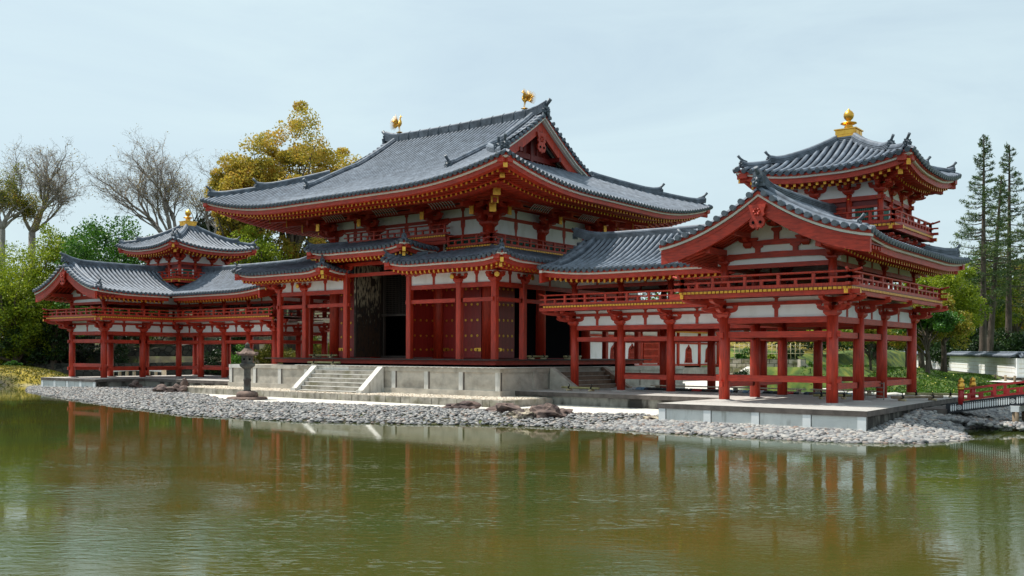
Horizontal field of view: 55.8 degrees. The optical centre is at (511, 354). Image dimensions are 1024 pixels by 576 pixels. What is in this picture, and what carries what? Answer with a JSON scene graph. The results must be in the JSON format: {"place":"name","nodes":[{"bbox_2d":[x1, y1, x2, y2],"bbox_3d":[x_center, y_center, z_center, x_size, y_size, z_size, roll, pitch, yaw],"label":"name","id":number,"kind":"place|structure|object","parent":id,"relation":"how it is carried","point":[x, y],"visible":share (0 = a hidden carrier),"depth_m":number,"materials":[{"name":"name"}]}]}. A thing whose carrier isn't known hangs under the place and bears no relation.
{"place":"outdoors","nodes":[
{"label":"outdoors","id":0,"kind":"place"},
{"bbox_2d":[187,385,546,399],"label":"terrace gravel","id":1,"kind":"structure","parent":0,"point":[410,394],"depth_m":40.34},
{"bbox_2d":[25,385,711,432],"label":"pebble beach","id":2,"kind":"structure","parent":0,"point":[147,398],"depth_m":33.48,"materials":[{"name":"gravel"}]},
{"bbox_2d":[128,380,141,387],"bbox_3d":[-20.805,1.750,53.453,0.960,0.723,0.706,0,0,18],"label":"boulder","id":3,"kind":"object","parent":2,"relation":"on","point":[135,383],"visible":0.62,"depth_m":53.31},
{"bbox_2d":[152,384,175,391],"bbox_3d":[-17.071,1.784,47.498,1.253,0.677,0.832,0,0,38],"label":"boulder","id":4,"kind":"object","parent":2,"relation":"on","point":[161,388],"visible":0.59,"depth_m":47.29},
{"bbox_2d":[172,383,187,391],"bbox_3d":[-16.563,1.803,47.983,0.931,0.756,0.830,0,0,38],"label":"boulder","id":5,"kind":"object","parent":2,"relation":"on","point":[178,387],"visible":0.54,"depth_m":47.78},
{"bbox_2d":[441,401,481,409],"bbox_3d":[-1.836,1.904,34.508,1.399,0.529,1.088,0,0,38],"label":"boulder","id":6,"kind":"object","parent":2,"relation":"on","point":[469,405],"visible":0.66,"depth_m":34.18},
{"bbox_2d":[485,403,520,412],"bbox_3d":[-0.230,1.859,32.720,1.438,0.487,0.901,0,0,38],"label":"boulder","id":7,"kind":"object","parent":2,"relation":"on","point":[501,407],"visible":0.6,"depth_m":32.43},
{"bbox_2d":[506,408,534,419],"bbox_3d":[0.317,1.942,30.931,1.046,0.452,0.787,0,0,11],"label":"boulder","id":8,"kind":"object","parent":2,"relation":"on","point":[524,413],"visible":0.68,"depth_m":30.64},
{"bbox_2d":[529,403,566,419],"bbox_3d":[1.141,1.888,30.905,1.185,0.721,0.877,0,0,-23],"label":"boulder","id":9,"kind":"object","parent":2,"relation":"on","point":[546,410],"visible":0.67,"depth_m":30.67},
{"bbox_2d":[560,408,572,414],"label":"boulder","id":10,"kind":"object","parent":2,"relation":"on","point":[566,411],"visible":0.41,"depth_m":31.61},
{"bbox_2d":[643,416,658,419],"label":"boulder","id":11,"kind":"object","parent":2,"relation":"on","point":[650,417],"visible":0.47,"depth_m":30.16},
{"bbox_2d":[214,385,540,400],"bbox_3d":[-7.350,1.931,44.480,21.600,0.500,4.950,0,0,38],"label":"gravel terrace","id":12,"kind":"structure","parent":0,"point":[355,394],"depth_m":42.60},
{"bbox_2d":[0,385,1023,575],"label":"water","id":13,"kind":"structure","parent":0,"point":[89,489],"depth_m":14.16,"materials":[{"name":"liquid"}]},
{"bbox_2d":[0,307,1023,426],"bbox_3d":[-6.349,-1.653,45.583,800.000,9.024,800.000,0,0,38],"label":"ground","id":14,"kind":"structure","parent":0,"point":[895,358],"depth_m":59.12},
{"bbox_2d":[2,360,22,365],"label":"shrub","id":15,"kind":"object","parent":14,"relation":"on","point":[14,362],"visible":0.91,"depth_m":67.77,"materials":[{"name":"green plant"}]},
{"bbox_2d":[0,250,30,301],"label":"maple tree","id":16,"kind":"object","parent":14,"relation":"on","point":[1,258],"visible":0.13,"depth_m":78.69,"materials":[{"name":"green plant"}]},
{"bbox_2d":[0,296,47,366],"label":"evergreen tree","id":17,"kind":"object","parent":14,"relation":"on","point":[7,345],"visible":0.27,"depth_m":74.43,"materials":[{"name":"green plant"}]},
{"bbox_2d":[0,161,57,288],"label":"bare tree","id":18,"kind":"object","parent":14,"relation":"on","point":[15,202],"visible":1,"depth_m":84.10,"materials":[{"name":"plant"}]},
{"bbox_2d":[0,240,61,365],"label":"maple tree","id":19,"kind":"object","parent":14,"relation":"on","point":[5,316],"visible":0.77,"depth_m":73.98,"materials":[{"name":"green plant"}]},
{"bbox_2d":[0,283,65,367],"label":"maple tree","id":20,"kind":"object","parent":14,"relation":"on","point":[30,337],"visible":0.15,"depth_m":75.17,"materials":[{"name":"green plant"}]},
{"bbox_2d":[0,364,68,384],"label":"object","id":21,"kind":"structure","parent":14,"relation":"on","point":[33,369],"depth_m":64.27,"materials":[{"name":"yellow plant"}]},
{"bbox_2d":[19,222,75,369],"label":"maple tree","id":22,"kind":"object","parent":14,"relation":"on","point":[50,252],"visible":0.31,"depth_m":75.45,"materials":[{"name":"green plant"}]},
{"bbox_2d":[0,136,96,299],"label":"bare tree","id":23,"kind":"object","parent":14,"relation":"on","point":[59,198],"visible":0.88,"depth_m":87.58,"materials":[{"name":"grey plant"}]},
{"bbox_2d":[21,300,100,365],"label":"evergreen tree","id":24,"kind":"object","parent":14,"relation":"on","point":[62,355],"visible":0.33,"depth_m":75.68,"materials":[{"name":"green plant"}]},
{"bbox_2d":[45,337,94,351],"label":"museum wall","id":25,"kind":"structure","parent":14,"relation":"on","point":[90,344],"depth_m":85.95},
{"bbox_2d":[49,214,157,349],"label":"broadleaf tree","id":26,"kind":"object","parent":14,"relation":"on","point":[76,248],"visible":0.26,"depth_m":72.51,"materials":[{"name":"green plant"}]},
{"bbox_2d":[113,336,129,362],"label":"shrub","id":27,"kind":"object","parent":14,"relation":"on","point":[120,351],"visible":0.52,"depth_m":75.90,"materials":[{"name":"green plant"}]},
{"bbox_2d":[25,344,220,362],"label":"hedge","id":28,"kind":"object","parent":14,"relation":"on","point":[187,349],"depth_m":79.22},
{"bbox_2d":[23,362,231,376],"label":"rubble wall","id":29,"kind":"structure","parent":14,"relation":"on","point":[60,367],"depth_m":75.33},
{"bbox_2d":[41,375,228,386],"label":"stone platform","id":30,"kind":"structure","parent":14,"relation":"on","point":[153,380],"depth_m":55.24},
{"bbox_2d":[32,252,329,378],"bbox_3d":[-18.530,-2.202,56.672,15.794,7.215,11.727,0,0,38],"label":"wing corridor","id":31,"kind":"object","parent":30,"relation":"on","point":[103,286],"visible":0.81,"depth_m":56.16,"materials":[{"name":"paint"}]},
{"bbox_2d":[115,209,258,287],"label":"corner tower","id":32,"kind":"structure","parent":31,"relation":"on","point":[186,250],"depth_m":59.86,"materials":[{"name":"tile"}]},
{"bbox_2d":[117,336,152,349],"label":"shrub","id":33,"kind":"object","parent":14,"relation":"on","point":[130,337],"visible":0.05,"depth_m":85.88,"materials":[{"name":"green plant"}]},
{"bbox_2d":[113,370,165,375],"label":"white footbridge","id":34,"kind":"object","parent":14,"relation":"on","point":[163,372],"visible":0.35,"depth_m":67.92,"materials":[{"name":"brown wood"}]},
{"bbox_2d":[72,123,244,316],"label":"bare tree","id":35,"kind":"object","parent":14,"relation":"on","point":[155,196],"visible":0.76,"depth_m":91.51,"materials":[{"name":"grey plant"}]},
{"bbox_2d":[174,167,216,314],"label":"bare tree","id":36,"kind":"object","parent":14,"relation":"on","point":[206,217],"visible":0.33,"depth_m":90.11,"materials":[{"name":"grey plant"}]},
{"bbox_2d":[194,215,218,314],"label":"evergreen tree","id":37,"kind":"object","parent":14,"relation":"on","point":[211,228],"visible":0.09,"depth_m":91.58,"materials":[{"name":"green plant"}]},
{"bbox_2d":[204,349,220,375],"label":"shrub","id":38,"kind":"object","parent":14,"relation":"on","point":[213,360],"visible":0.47,"depth_m":75.92,"materials":[{"name":"green plant"}]},
{"bbox_2d":[212,337,245,356],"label":"shrub","id":39,"kind":"object","parent":14,"relation":"on","point":[234,349],"visible":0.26,"depth_m":77.42,"materials":[{"name":"green plant"}]},
{"bbox_2d":[207,156,264,355],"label":"camphor tree","id":40,"kind":"object","parent":14,"relation":"on","point":[221,226],"visible":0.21,"depth_m":79.30,"materials":[{"name":"yellow plant"}]},
{"bbox_2d":[231,344,244,363],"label":"shrub","id":41,"kind":"object","parent":14,"relation":"on","point":[235,357],"visible":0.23,"depth_m":73.58,"materials":[{"name":"green plant"}]},
{"bbox_2d":[202,130,289,261],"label":"camphor tree","id":42,"kind":"object","parent":14,"relation":"on","point":[257,168],"visible":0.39,"depth_m":79.30,"materials":[{"name":"yellow plant"}]},
{"bbox_2d":[226,342,267,399],"bbox_3d":[-11.326,0.723,41.402,1.589,2.480,1.589,0,0,-41],"label":"stone lantern","id":43,"kind":"object","parent":14,"relation":"on","point":[247,353],"visible":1,"depth_m":41.19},
{"bbox_2d":[227,224,291,352],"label":"maple tree","id":44,"kind":"object","parent":14,"relation":"on","point":[261,244],"visible":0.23,"depth_m":77.42,"materials":[{"name":"green plant"}]},
{"bbox_2d":[253,344,291,363],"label":"shrub","id":45,"kind":"object","parent":14,"relation":"on","point":[263,355],"visible":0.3,"depth_m":75.09,"materials":[{"name":"green plant"}]},
{"bbox_2d":[260,237,305,350],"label":"maple tree","id":46,"kind":"object","parent":14,"relation":"on","point":[289,250],"visible":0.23,"depth_m":79.91,"materials":[{"name":"green plant"}]},
{"bbox_2d":[281,348,295,363],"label":"shrub","id":47,"kind":"object","parent":14,"relation":"on","point":[286,354],"visible":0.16,"depth_m":71.85,"materials":[{"name":"green plant"}]},
{"bbox_2d":[243,100,341,354],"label":"camphor tree","id":48,"kind":"object","parent":14,"relation":"on","point":[292,156],"visible":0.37,"depth_m":80.52,"materials":[{"name":"yellow plant"}]},
{"bbox_2d":[299,238,329,351],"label":"evergreen tree","id":49,"kind":"object","parent":14,"relation":"on","point":[306,255],"visible":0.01,"depth_m":83.35,"materials":[{"name":"green plant"}]},
{"bbox_2d":[313,342,328,353],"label":"shrub","id":50,"kind":"object","parent":14,"relation":"on","point":[316,350],"visible":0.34,"depth_m":75.51,"materials":[{"name":"green plant"}]},
{"bbox_2d":[302,147,360,243],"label":"camphor tree","id":51,"kind":"object","parent":14,"relation":"on","point":[342,151],"visible":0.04,"depth_m":82.76,"materials":[{"name":"yellow plant"}]},
{"bbox_2d":[168,387,552,406],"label":"kerb","id":52,"kind":"structure","parent":14,"relation":"on","point":[411,399],"depth_m":39.84,"materials":[{"name":"stone"}]},
{"bbox_2d":[228,364,684,396],"bbox_3d":[-2.537,1.235,49.270,19.365,1.435,16.942,0,0,38],"label":"stone podium","id":53,"kind":"object","parent":14,"relation":"on","point":[489,381],"visible":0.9,"depth_m":42.33,"materials":[{"name":"grey stone"}]},
{"bbox_2d":[307,359,340,364],"bbox_3d":[-8.923,0.349,45.869,2.100,0.308,0.320,0,0,33],"label":"bamboo barrier","id":54,"kind":"object","parent":53,"relation":"on","point":[314,362],"visible":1,"depth_m":45.89,"materials":[{"name":"wood"}]},
{"bbox_2d":[200,98,712,366],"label":"central hall","id":55,"kind":"structure","parent":53,"relation":"on","point":[445,241],"depth_m":45.93,"materials":[{"name":"tile"}]},
{"bbox_2d":[309,352,337,357],"bbox_3d":[-9.556,0.017,48.961,1.900,0.308,0.320,0,0,32],"label":"bamboo barrier","id":56,"kind":"object","parent":55,"relation":"on","point":[331,355],"visible":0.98,"depth_m":48.89,"materials":[{"name":"wood"}]},
{"bbox_2d":[339,282,353,356],"bbox_3d":[-8.494,-2.029,49.733,1.130,4.290,0.150,0,0,38],"label":"door","id":57,"kind":"structure","parent":55,"relation":"in","point":[351,283],"depth_m":49.53,"materials":[{"name":"red wood"}]},
{"bbox_2d":[354,266,380,356],"bbox_3d":[-7.089,-2.123,47.493,0.100,4.490,1.700,0,0,38],"label":"door","id":58,"kind":"structure","parent":55,"relation":"in","point":[367,295],"depth_m":47.42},
{"bbox_2d":[390,115,401,132],"bbox_3d":[-6.333,-12.627,53.126,0.866,0.997,0.509,0,0,38],"label":"phoenix statue","id":59,"kind":"object","parent":55,"relation":"on","point":[397,123],"visible":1,"depth_m":52.97,"materials":[{"name":"gold metal"}]},
{"bbox_2d":[413,289,433,356],"bbox_3d":[-4.142,-2.009,45.198,0.150,4.290,1.700,0,0,38],"label":"door","id":60,"kind":"structure","parent":55,"relation":"in","point":[423,320],"depth_m":45.16,"materials":[{"name":"red wood"}]},
{"bbox_2d":[443,288,455,357],"bbox_3d":[-2.773,-2.003,45.279,1.130,4.290,0.150,0,0,38],"label":"door","id":61,"kind":"structure","parent":55,"relation":"in","point":[449,309],"depth_m":45.37,"materials":[{"name":"red wood"}]},
{"bbox_2d":[445,236,479,249],"bbox_3d":[-2.301,-5.166,44.859,2.128,0.500,0.080,0,0,38],"label":"lattice window","id":62,"kind":"structure","parent":55,"relation":"in","point":[465,241],"depth_m":44.89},
{"bbox_2d":[463,287,481,357],"bbox_3d":[-1.835,-1.999,44.548,1.130,4.290,0.150,0,0,38],"label":"door","id":63,"kind":"structure","parent":55,"relation":"in","point":[472,322],"depth_m":44.49,"materials":[{"name":"red wood"}]},
{"bbox_2d":[499,287,514,357],"bbox_3d":[-0.317,-1.992,44.824,0.150,4.290,1.350,0,0,38],"label":"door","id":64,"kind":"structure","parent":55,"relation":"in","point":[506,309],"depth_m":44.87,"materials":[{"name":"red wood"}]},
{"bbox_2d":[496,237,534,247],"bbox_3d":[0.212,-5.154,45.500,0.080,0.500,3.050,0,0,38],"label":"lattice window","id":65,"kind":"structure","parent":55,"relation":"in","point":[508,242],"depth_m":45.52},
{"bbox_2d":[521,89,535,108],"bbox_3d":[0.787,-12.586,47.581,0.866,0.997,0.509,0,0,38],"label":"phoenix statue","id":66,"kind":"object","parent":55,"relation":"on","point":[526,97],"visible":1,"depth_m":47.53,"materials":[{"name":"gold metal"}]},
{"bbox_2d":[527,353,547,358],"bbox_3d":[1.146,0.066,43.416,0.320,0.308,1.300,0,0,45],"label":"bamboo barrier","id":67,"kind":"object","parent":55,"relation":"on","point":[531,356],"visible":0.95,"depth_m":43.35,"materials":[{"name":"wood"}]},
{"bbox_2d":[546,244,569,251],"bbox_3d":[2.639,-5.143,48.617,0.080,0.500,3.050,0,0,38],"label":"lattice window","id":68,"kind":"structure","parent":55,"relation":"in","point":[556,249],"depth_m":48.13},
{"bbox_2d":[24,269,1023,350],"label":"wood","id":69,"kind":"object","parent":14,"relation":"on","point":[809,344],"depth_m":107.36,"materials":[{"name":"red plant"}]},
{"bbox_2d":[590,300,743,373],"bbox_3d":[8.003,-0.844,64.018,6.152,5.690,21.530,0,0,38],"label":"corridor","id":70,"kind":"object","parent":14,"relation":"on","point":[691,357],"visible":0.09,"depth_m":64.90,"materials":[{"name":"paint"}]},
{"bbox_2d":[628,343,633,358],"bbox_3d":[7.516,-0.071,60.446,0.107,1.240,1.100,0,0,38],"label":"bell window","id":71,"kind":"structure","parent":70,"relation":"in","point":[631,349],"depth_m":60.27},
{"bbox_2d":[643,343,658,362],"bbox_3d":[8.917,-0.084,62.144,0.080,1.280,1.900,0,0,38],"label":"lattice window","id":72,"kind":"structure","parent":70,"relation":"in","point":[650,350],"depth_m":62.12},
{"bbox_2d":[684,345,692,362],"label":"bell window","id":73,"kind":"structure","parent":70,"relation":"in","point":[688,353],"depth_m":66.24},
{"bbox_2d":[515,388,957,431],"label":"stone platform","id":74,"kind":"structure","parent":14,"relation":"on","point":[801,410],"depth_m":29.50,"materials":[{"name":"stone"}]},
{"bbox_2d":[561,383,599,390],"bbox_3d":[2.791,1.340,39.596,2.000,0.308,0.320,0,0,45],"label":"bamboo barrier","id":75,"kind":"object","parent":74,"relation":"on","point":[570,388],"visible":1,"depth_m":39.57,"materials":[{"name":"wood"}]},
{"bbox_2d":[537,166,969,404],"bbox_3d":[7.391,-2.083,36.488,15.794,7.215,11.727,0,0,38],"label":"wing corridor","id":76,"kind":"object","parent":74,"relation":"on","point":[762,258],"visible":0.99,"depth_m":32.19,"materials":[{"name":"paint"}]},
{"bbox_2d":[732,109,961,247],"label":"corner tower","id":77,"kind":"structure","parent":76,"relation":"on","point":[849,171],"depth_m":33.88,"materials":[{"name":"tile"}]},
{"bbox_2d":[855,208,873,219],"bbox_3d":[12.267,-4.879,33.642,0.645,0.400,0.045,0,0,38],"label":"lattice window","id":78,"kind":"structure","parent":77,"relation":"in","point":[856,214],"depth_m":33.64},
{"bbox_2d":[650,385,875,395],"bbox_3d":[9.767,1.425,38.789,9.400,0.199,0.400,0,0,38],"label":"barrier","id":79,"kind":"object","parent":74,"relation":"on","point":[796,389],"visible":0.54,"depth_m":38.35,"materials":[{"name":"brown wood"}]},
{"bbox_2d":[813,390,851,398],"bbox_3d":[10.996,1.377,33.206,1.300,0.308,0.320,0,0,1],"label":"bamboo barrier","id":80,"kind":"object","parent":74,"relation":"on","point":[842,396],"visible":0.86,"depth_m":33.17,"materials":[{"name":"wood"}]},
{"bbox_2d":[864,381,883,399],"bbox_3d":[12.438,1.238,33.225,0.036,0.600,1.414,0,0,-6],"label":"metal rack","id":81,"kind":"object","parent":74,"relation":"on","point":[875,391],"visible":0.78,"depth_m":32.99,"materials":[{"name":"grey metal"}]},
{"bbox_2d":[891,392,943,400],"bbox_3d":[13.478,1.389,32.161,2.200,0.307,0.320,0,0,-22],"label":"bamboo barrier","id":82,"kind":"object","parent":74,"relation":"on","point":[929,397],"visible":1,"depth_m":32.11,"materials":[{"name":"brown wood"}]},
{"bbox_2d":[905,389,957,397],"bbox_3d":[15.146,1.396,34.791,1.900,0.308,0.320,0,0,15],"label":"bamboo barrier","id":83,"kind":"object","parent":74,"relation":"on","point":[950,394],"visible":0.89,"depth_m":34.77,"materials":[{"name":"wood"}]},
{"bbox_2d":[733,368,748,374],"bbox_3d":[13.413,1.286,57.026,1.272,0.959,1.059,0,0,38],"label":"rock","id":84,"kind":"object","parent":14,"relation":"on","point":[744,372],"visible":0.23,"depth_m":56.88,"materials":[{"name":"grey stone"}]},
{"bbox_2d":[734,346,749,358],"bbox_3d":[14.382,0.635,60.017,1.306,2.326,1.662,0,0,38],"label":"shrub","id":85,"kind":"object","parent":14,"relation":"on","point":[741,355],"visible":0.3,"depth_m":59.97,"materials":[{"name":"green plant"}]},
{"bbox_2d":[730,359,805,373],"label":"block retaining wall","id":86,"kind":"structure","parent":14,"relation":"on","point":[737,365],"depth_m":58.84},
{"bbox_2d":[733,343,807,358],"bbox_3d":[16.009,-0.157,60.034,4.577,1.091,0.170,0,0,25],"label":"bamboo fence","id":87,"kind":"object","parent":86,"relation":"on","point":[776,345],"visible":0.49,"depth_m":59.87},
{"bbox_2d":[787,347,804,358],"bbox_3d":[17.387,0.199,60.348,1.594,1.356,1.591,0,0,23],"label":"shrub","id":88,"kind":"object","parent":14,"relation":"on","point":[793,351],"visible":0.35,"depth_m":60.21,"materials":[{"name":"green plant"}]},
{"bbox_2d":[787,330,852,351],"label":"broadleaf tree","id":89,"kind":"object","parent":14,"relation":"on","point":[824,344],"visible":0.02,"depth_m":84.27,"materials":[{"name":"green plant"}]},
{"bbox_2d":[841,329,899,370],"bbox_3d":[22.265,-0.361,59.866,3.610,3.633,3.782,0,0,4],"label":"maple tree","id":90,"kind":"object","parent":14,"relation":"on","point":[874,331],"visible":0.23,"depth_m":59.46,"materials":[{"name":"green plant"}]},
{"bbox_2d":[864,283,889,358],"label":"broadleaf tree","id":91,"kind":"object","parent":14,"relation":"on","point":[874,348],"depth_m":89.82,"materials":[{"name":"green plant"}]},
{"bbox_2d":[822,388,977,398],"bbox_3d":[27.315,1.960,29.768,2.051,0.280,49.817,0,0,-27],"label":"bank edging","id":92,"kind":"object","parent":14,"relation":"on","point":[894,393],"visible":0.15,"depth_m":46.47,"materials":[{"name":"stone"}]},
{"bbox_2d":[801,364,1023,395],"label":"bank grass","id":93,"kind":"structure","parent":14,"relation":"on","point":[938,385],"depth_m":54.31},
{"bbox_2d":[887,329,939,365],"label":"maple tree","id":94,"kind":"object","parent":14,"relation":"on","point":[904,344],"visible":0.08,"depth_m":65.03,"materials":[{"name":"green plant"}]},
{"bbox_2d":[893,275,950,368],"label":"broadleaf tree","id":95,"kind":"object","parent":14,"relation":"on","point":[921,362],"visible":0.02,"depth_m":73.85,"materials":[{"name":"green plant"}]},
{"bbox_2d":[891,306,965,373],"bbox_3d":[24.171,-0.659,56.184,3.327,4.681,3.591,0,0,-32],"label":"cherry tree","id":96,"kind":"object","parent":14,"relation":"on","point":[938,321],"visible":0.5,"depth_m":55.65,"materials":[{"name":"green plant"}]},
{"bbox_2d":[890,290,974,369],"bbox_3d":[27.554,-1.332,63.188,4.652,5.890,5.433,0,0,-22],"label":"maple tree","id":97,"kind":"object","parent":14,"relation":"on","point":[962,329],"visible":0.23,"depth_m":61.80,"materials":[{"name":"green plant"}]},
{"bbox_2d":[924,322,978,366],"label":"evergreen tree","id":98,"kind":"object","parent":14,"relation":"on","point":[935,351],"visible":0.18,"depth_m":83.09,"materials":[{"name":"green plant"}]},
{"bbox_2d":[917,263,992,371],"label":"maple tree","id":99,"kind":"object","parent":14,"relation":"on","point":[961,296],"visible":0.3,"depth_m":67.14,"materials":[{"name":"green plant"}]},
{"bbox_2d":[902,351,1023,383],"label":"garden wall","id":100,"kind":"structure","parent":14,"relation":"on","point":[988,362],"depth_m":68.00,"materials":[{"name":"paint"}]},
{"bbox_2d":[951,252,1017,339],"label":"broadleaf tree","id":101,"kind":"object","parent":14,"relation":"on","point":[999,311],"visible":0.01,"depth_m":86.94,"materials":[{"name":"green plant"}]},
{"bbox_2d":[946,377,1023,421],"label":"arched bridge","id":102,"kind":"structure","parent":14,"relation":"on","point":[1014,401],"depth_m":29.18,"materials":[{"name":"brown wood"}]},
{"bbox_2d":[949,134,1023,350],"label":"conifer","id":103,"kind":"object","parent":14,"relation":"on","point":[984,245],"visible":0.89,"depth_m":75.81,"materials":[{"name":"green plant"}]},
{"bbox_2d":[959,372,1015,384],"bbox_3d":[34.312,1.799,74.837,0.607,1.090,38.362,0,0,14],"label":"rope fence","id":104,"kind":"object","parent":14,"relation":"on","point":[1005,377],"visible":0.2,"depth_m":58.97,"materials":[{"name":"white wood"}]},
{"bbox_2d":[954,263,1023,331],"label":"maple tree","id":105,"kind":"object","parent":14,"relation":"on","point":[1001,323],"visible":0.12,"depth_m":82.86,"materials":[{"name":"green plant"}]},
{"bbox_2d":[962,327,1023,357],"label":"evergreen tree","id":106,"kind":"object","parent":14,"relation":"on","point":[1015,343],"visible":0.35,"depth_m":78.78,"materials":[{"name":"green plant"}]},
{"bbox_2d":[968,174,1023,350],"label":"conifer","id":107,"kind":"object","parent":14,"relation":"on","point":[990,334],"visible":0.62,"depth_m":77.82,"materials":[{"name":"green plant"}]},
{"bbox_2d":[970,141,1023,341],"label":"conifer","id":108,"kind":"object","parent":14,"relation":"on","point":[1009,305],"visible":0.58,"depth_m":79.84,"materials":[{"name":"green plant"}]},
{"bbox_2d":[979,248,1023,338],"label":"broadleaf tree","id":109,"kind":"object","parent":14,"relation":"on","point":[1017,327],"visible":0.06,"depth_m":91.77,"materials":[{"name":"green plant"}]},
{"bbox_2d":[999,212,1023,321],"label":"conifer","id":110,"kind":"object","parent":14,"relation":"on","point":[1020,293],"visible":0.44,"depth_m":82.04,"materials":[{"name":"green plant"}]},
{"bbox_2d":[0,0,1023,299],"label":"sky","id":111,"kind":"structure","parent":0,"point":[650,93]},
{"bbox_2d":[585,405,1023,444],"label":"cobble beach","id":112,"kind":"structure","parent":0,"point":[920,426],"depth_m":26.77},
{"bbox_2d":[922,406,949,414],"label":"landing slab","id":113,"kind":"structure","parent":112,"relation":"on","point":[941,409],"depth_m":29.90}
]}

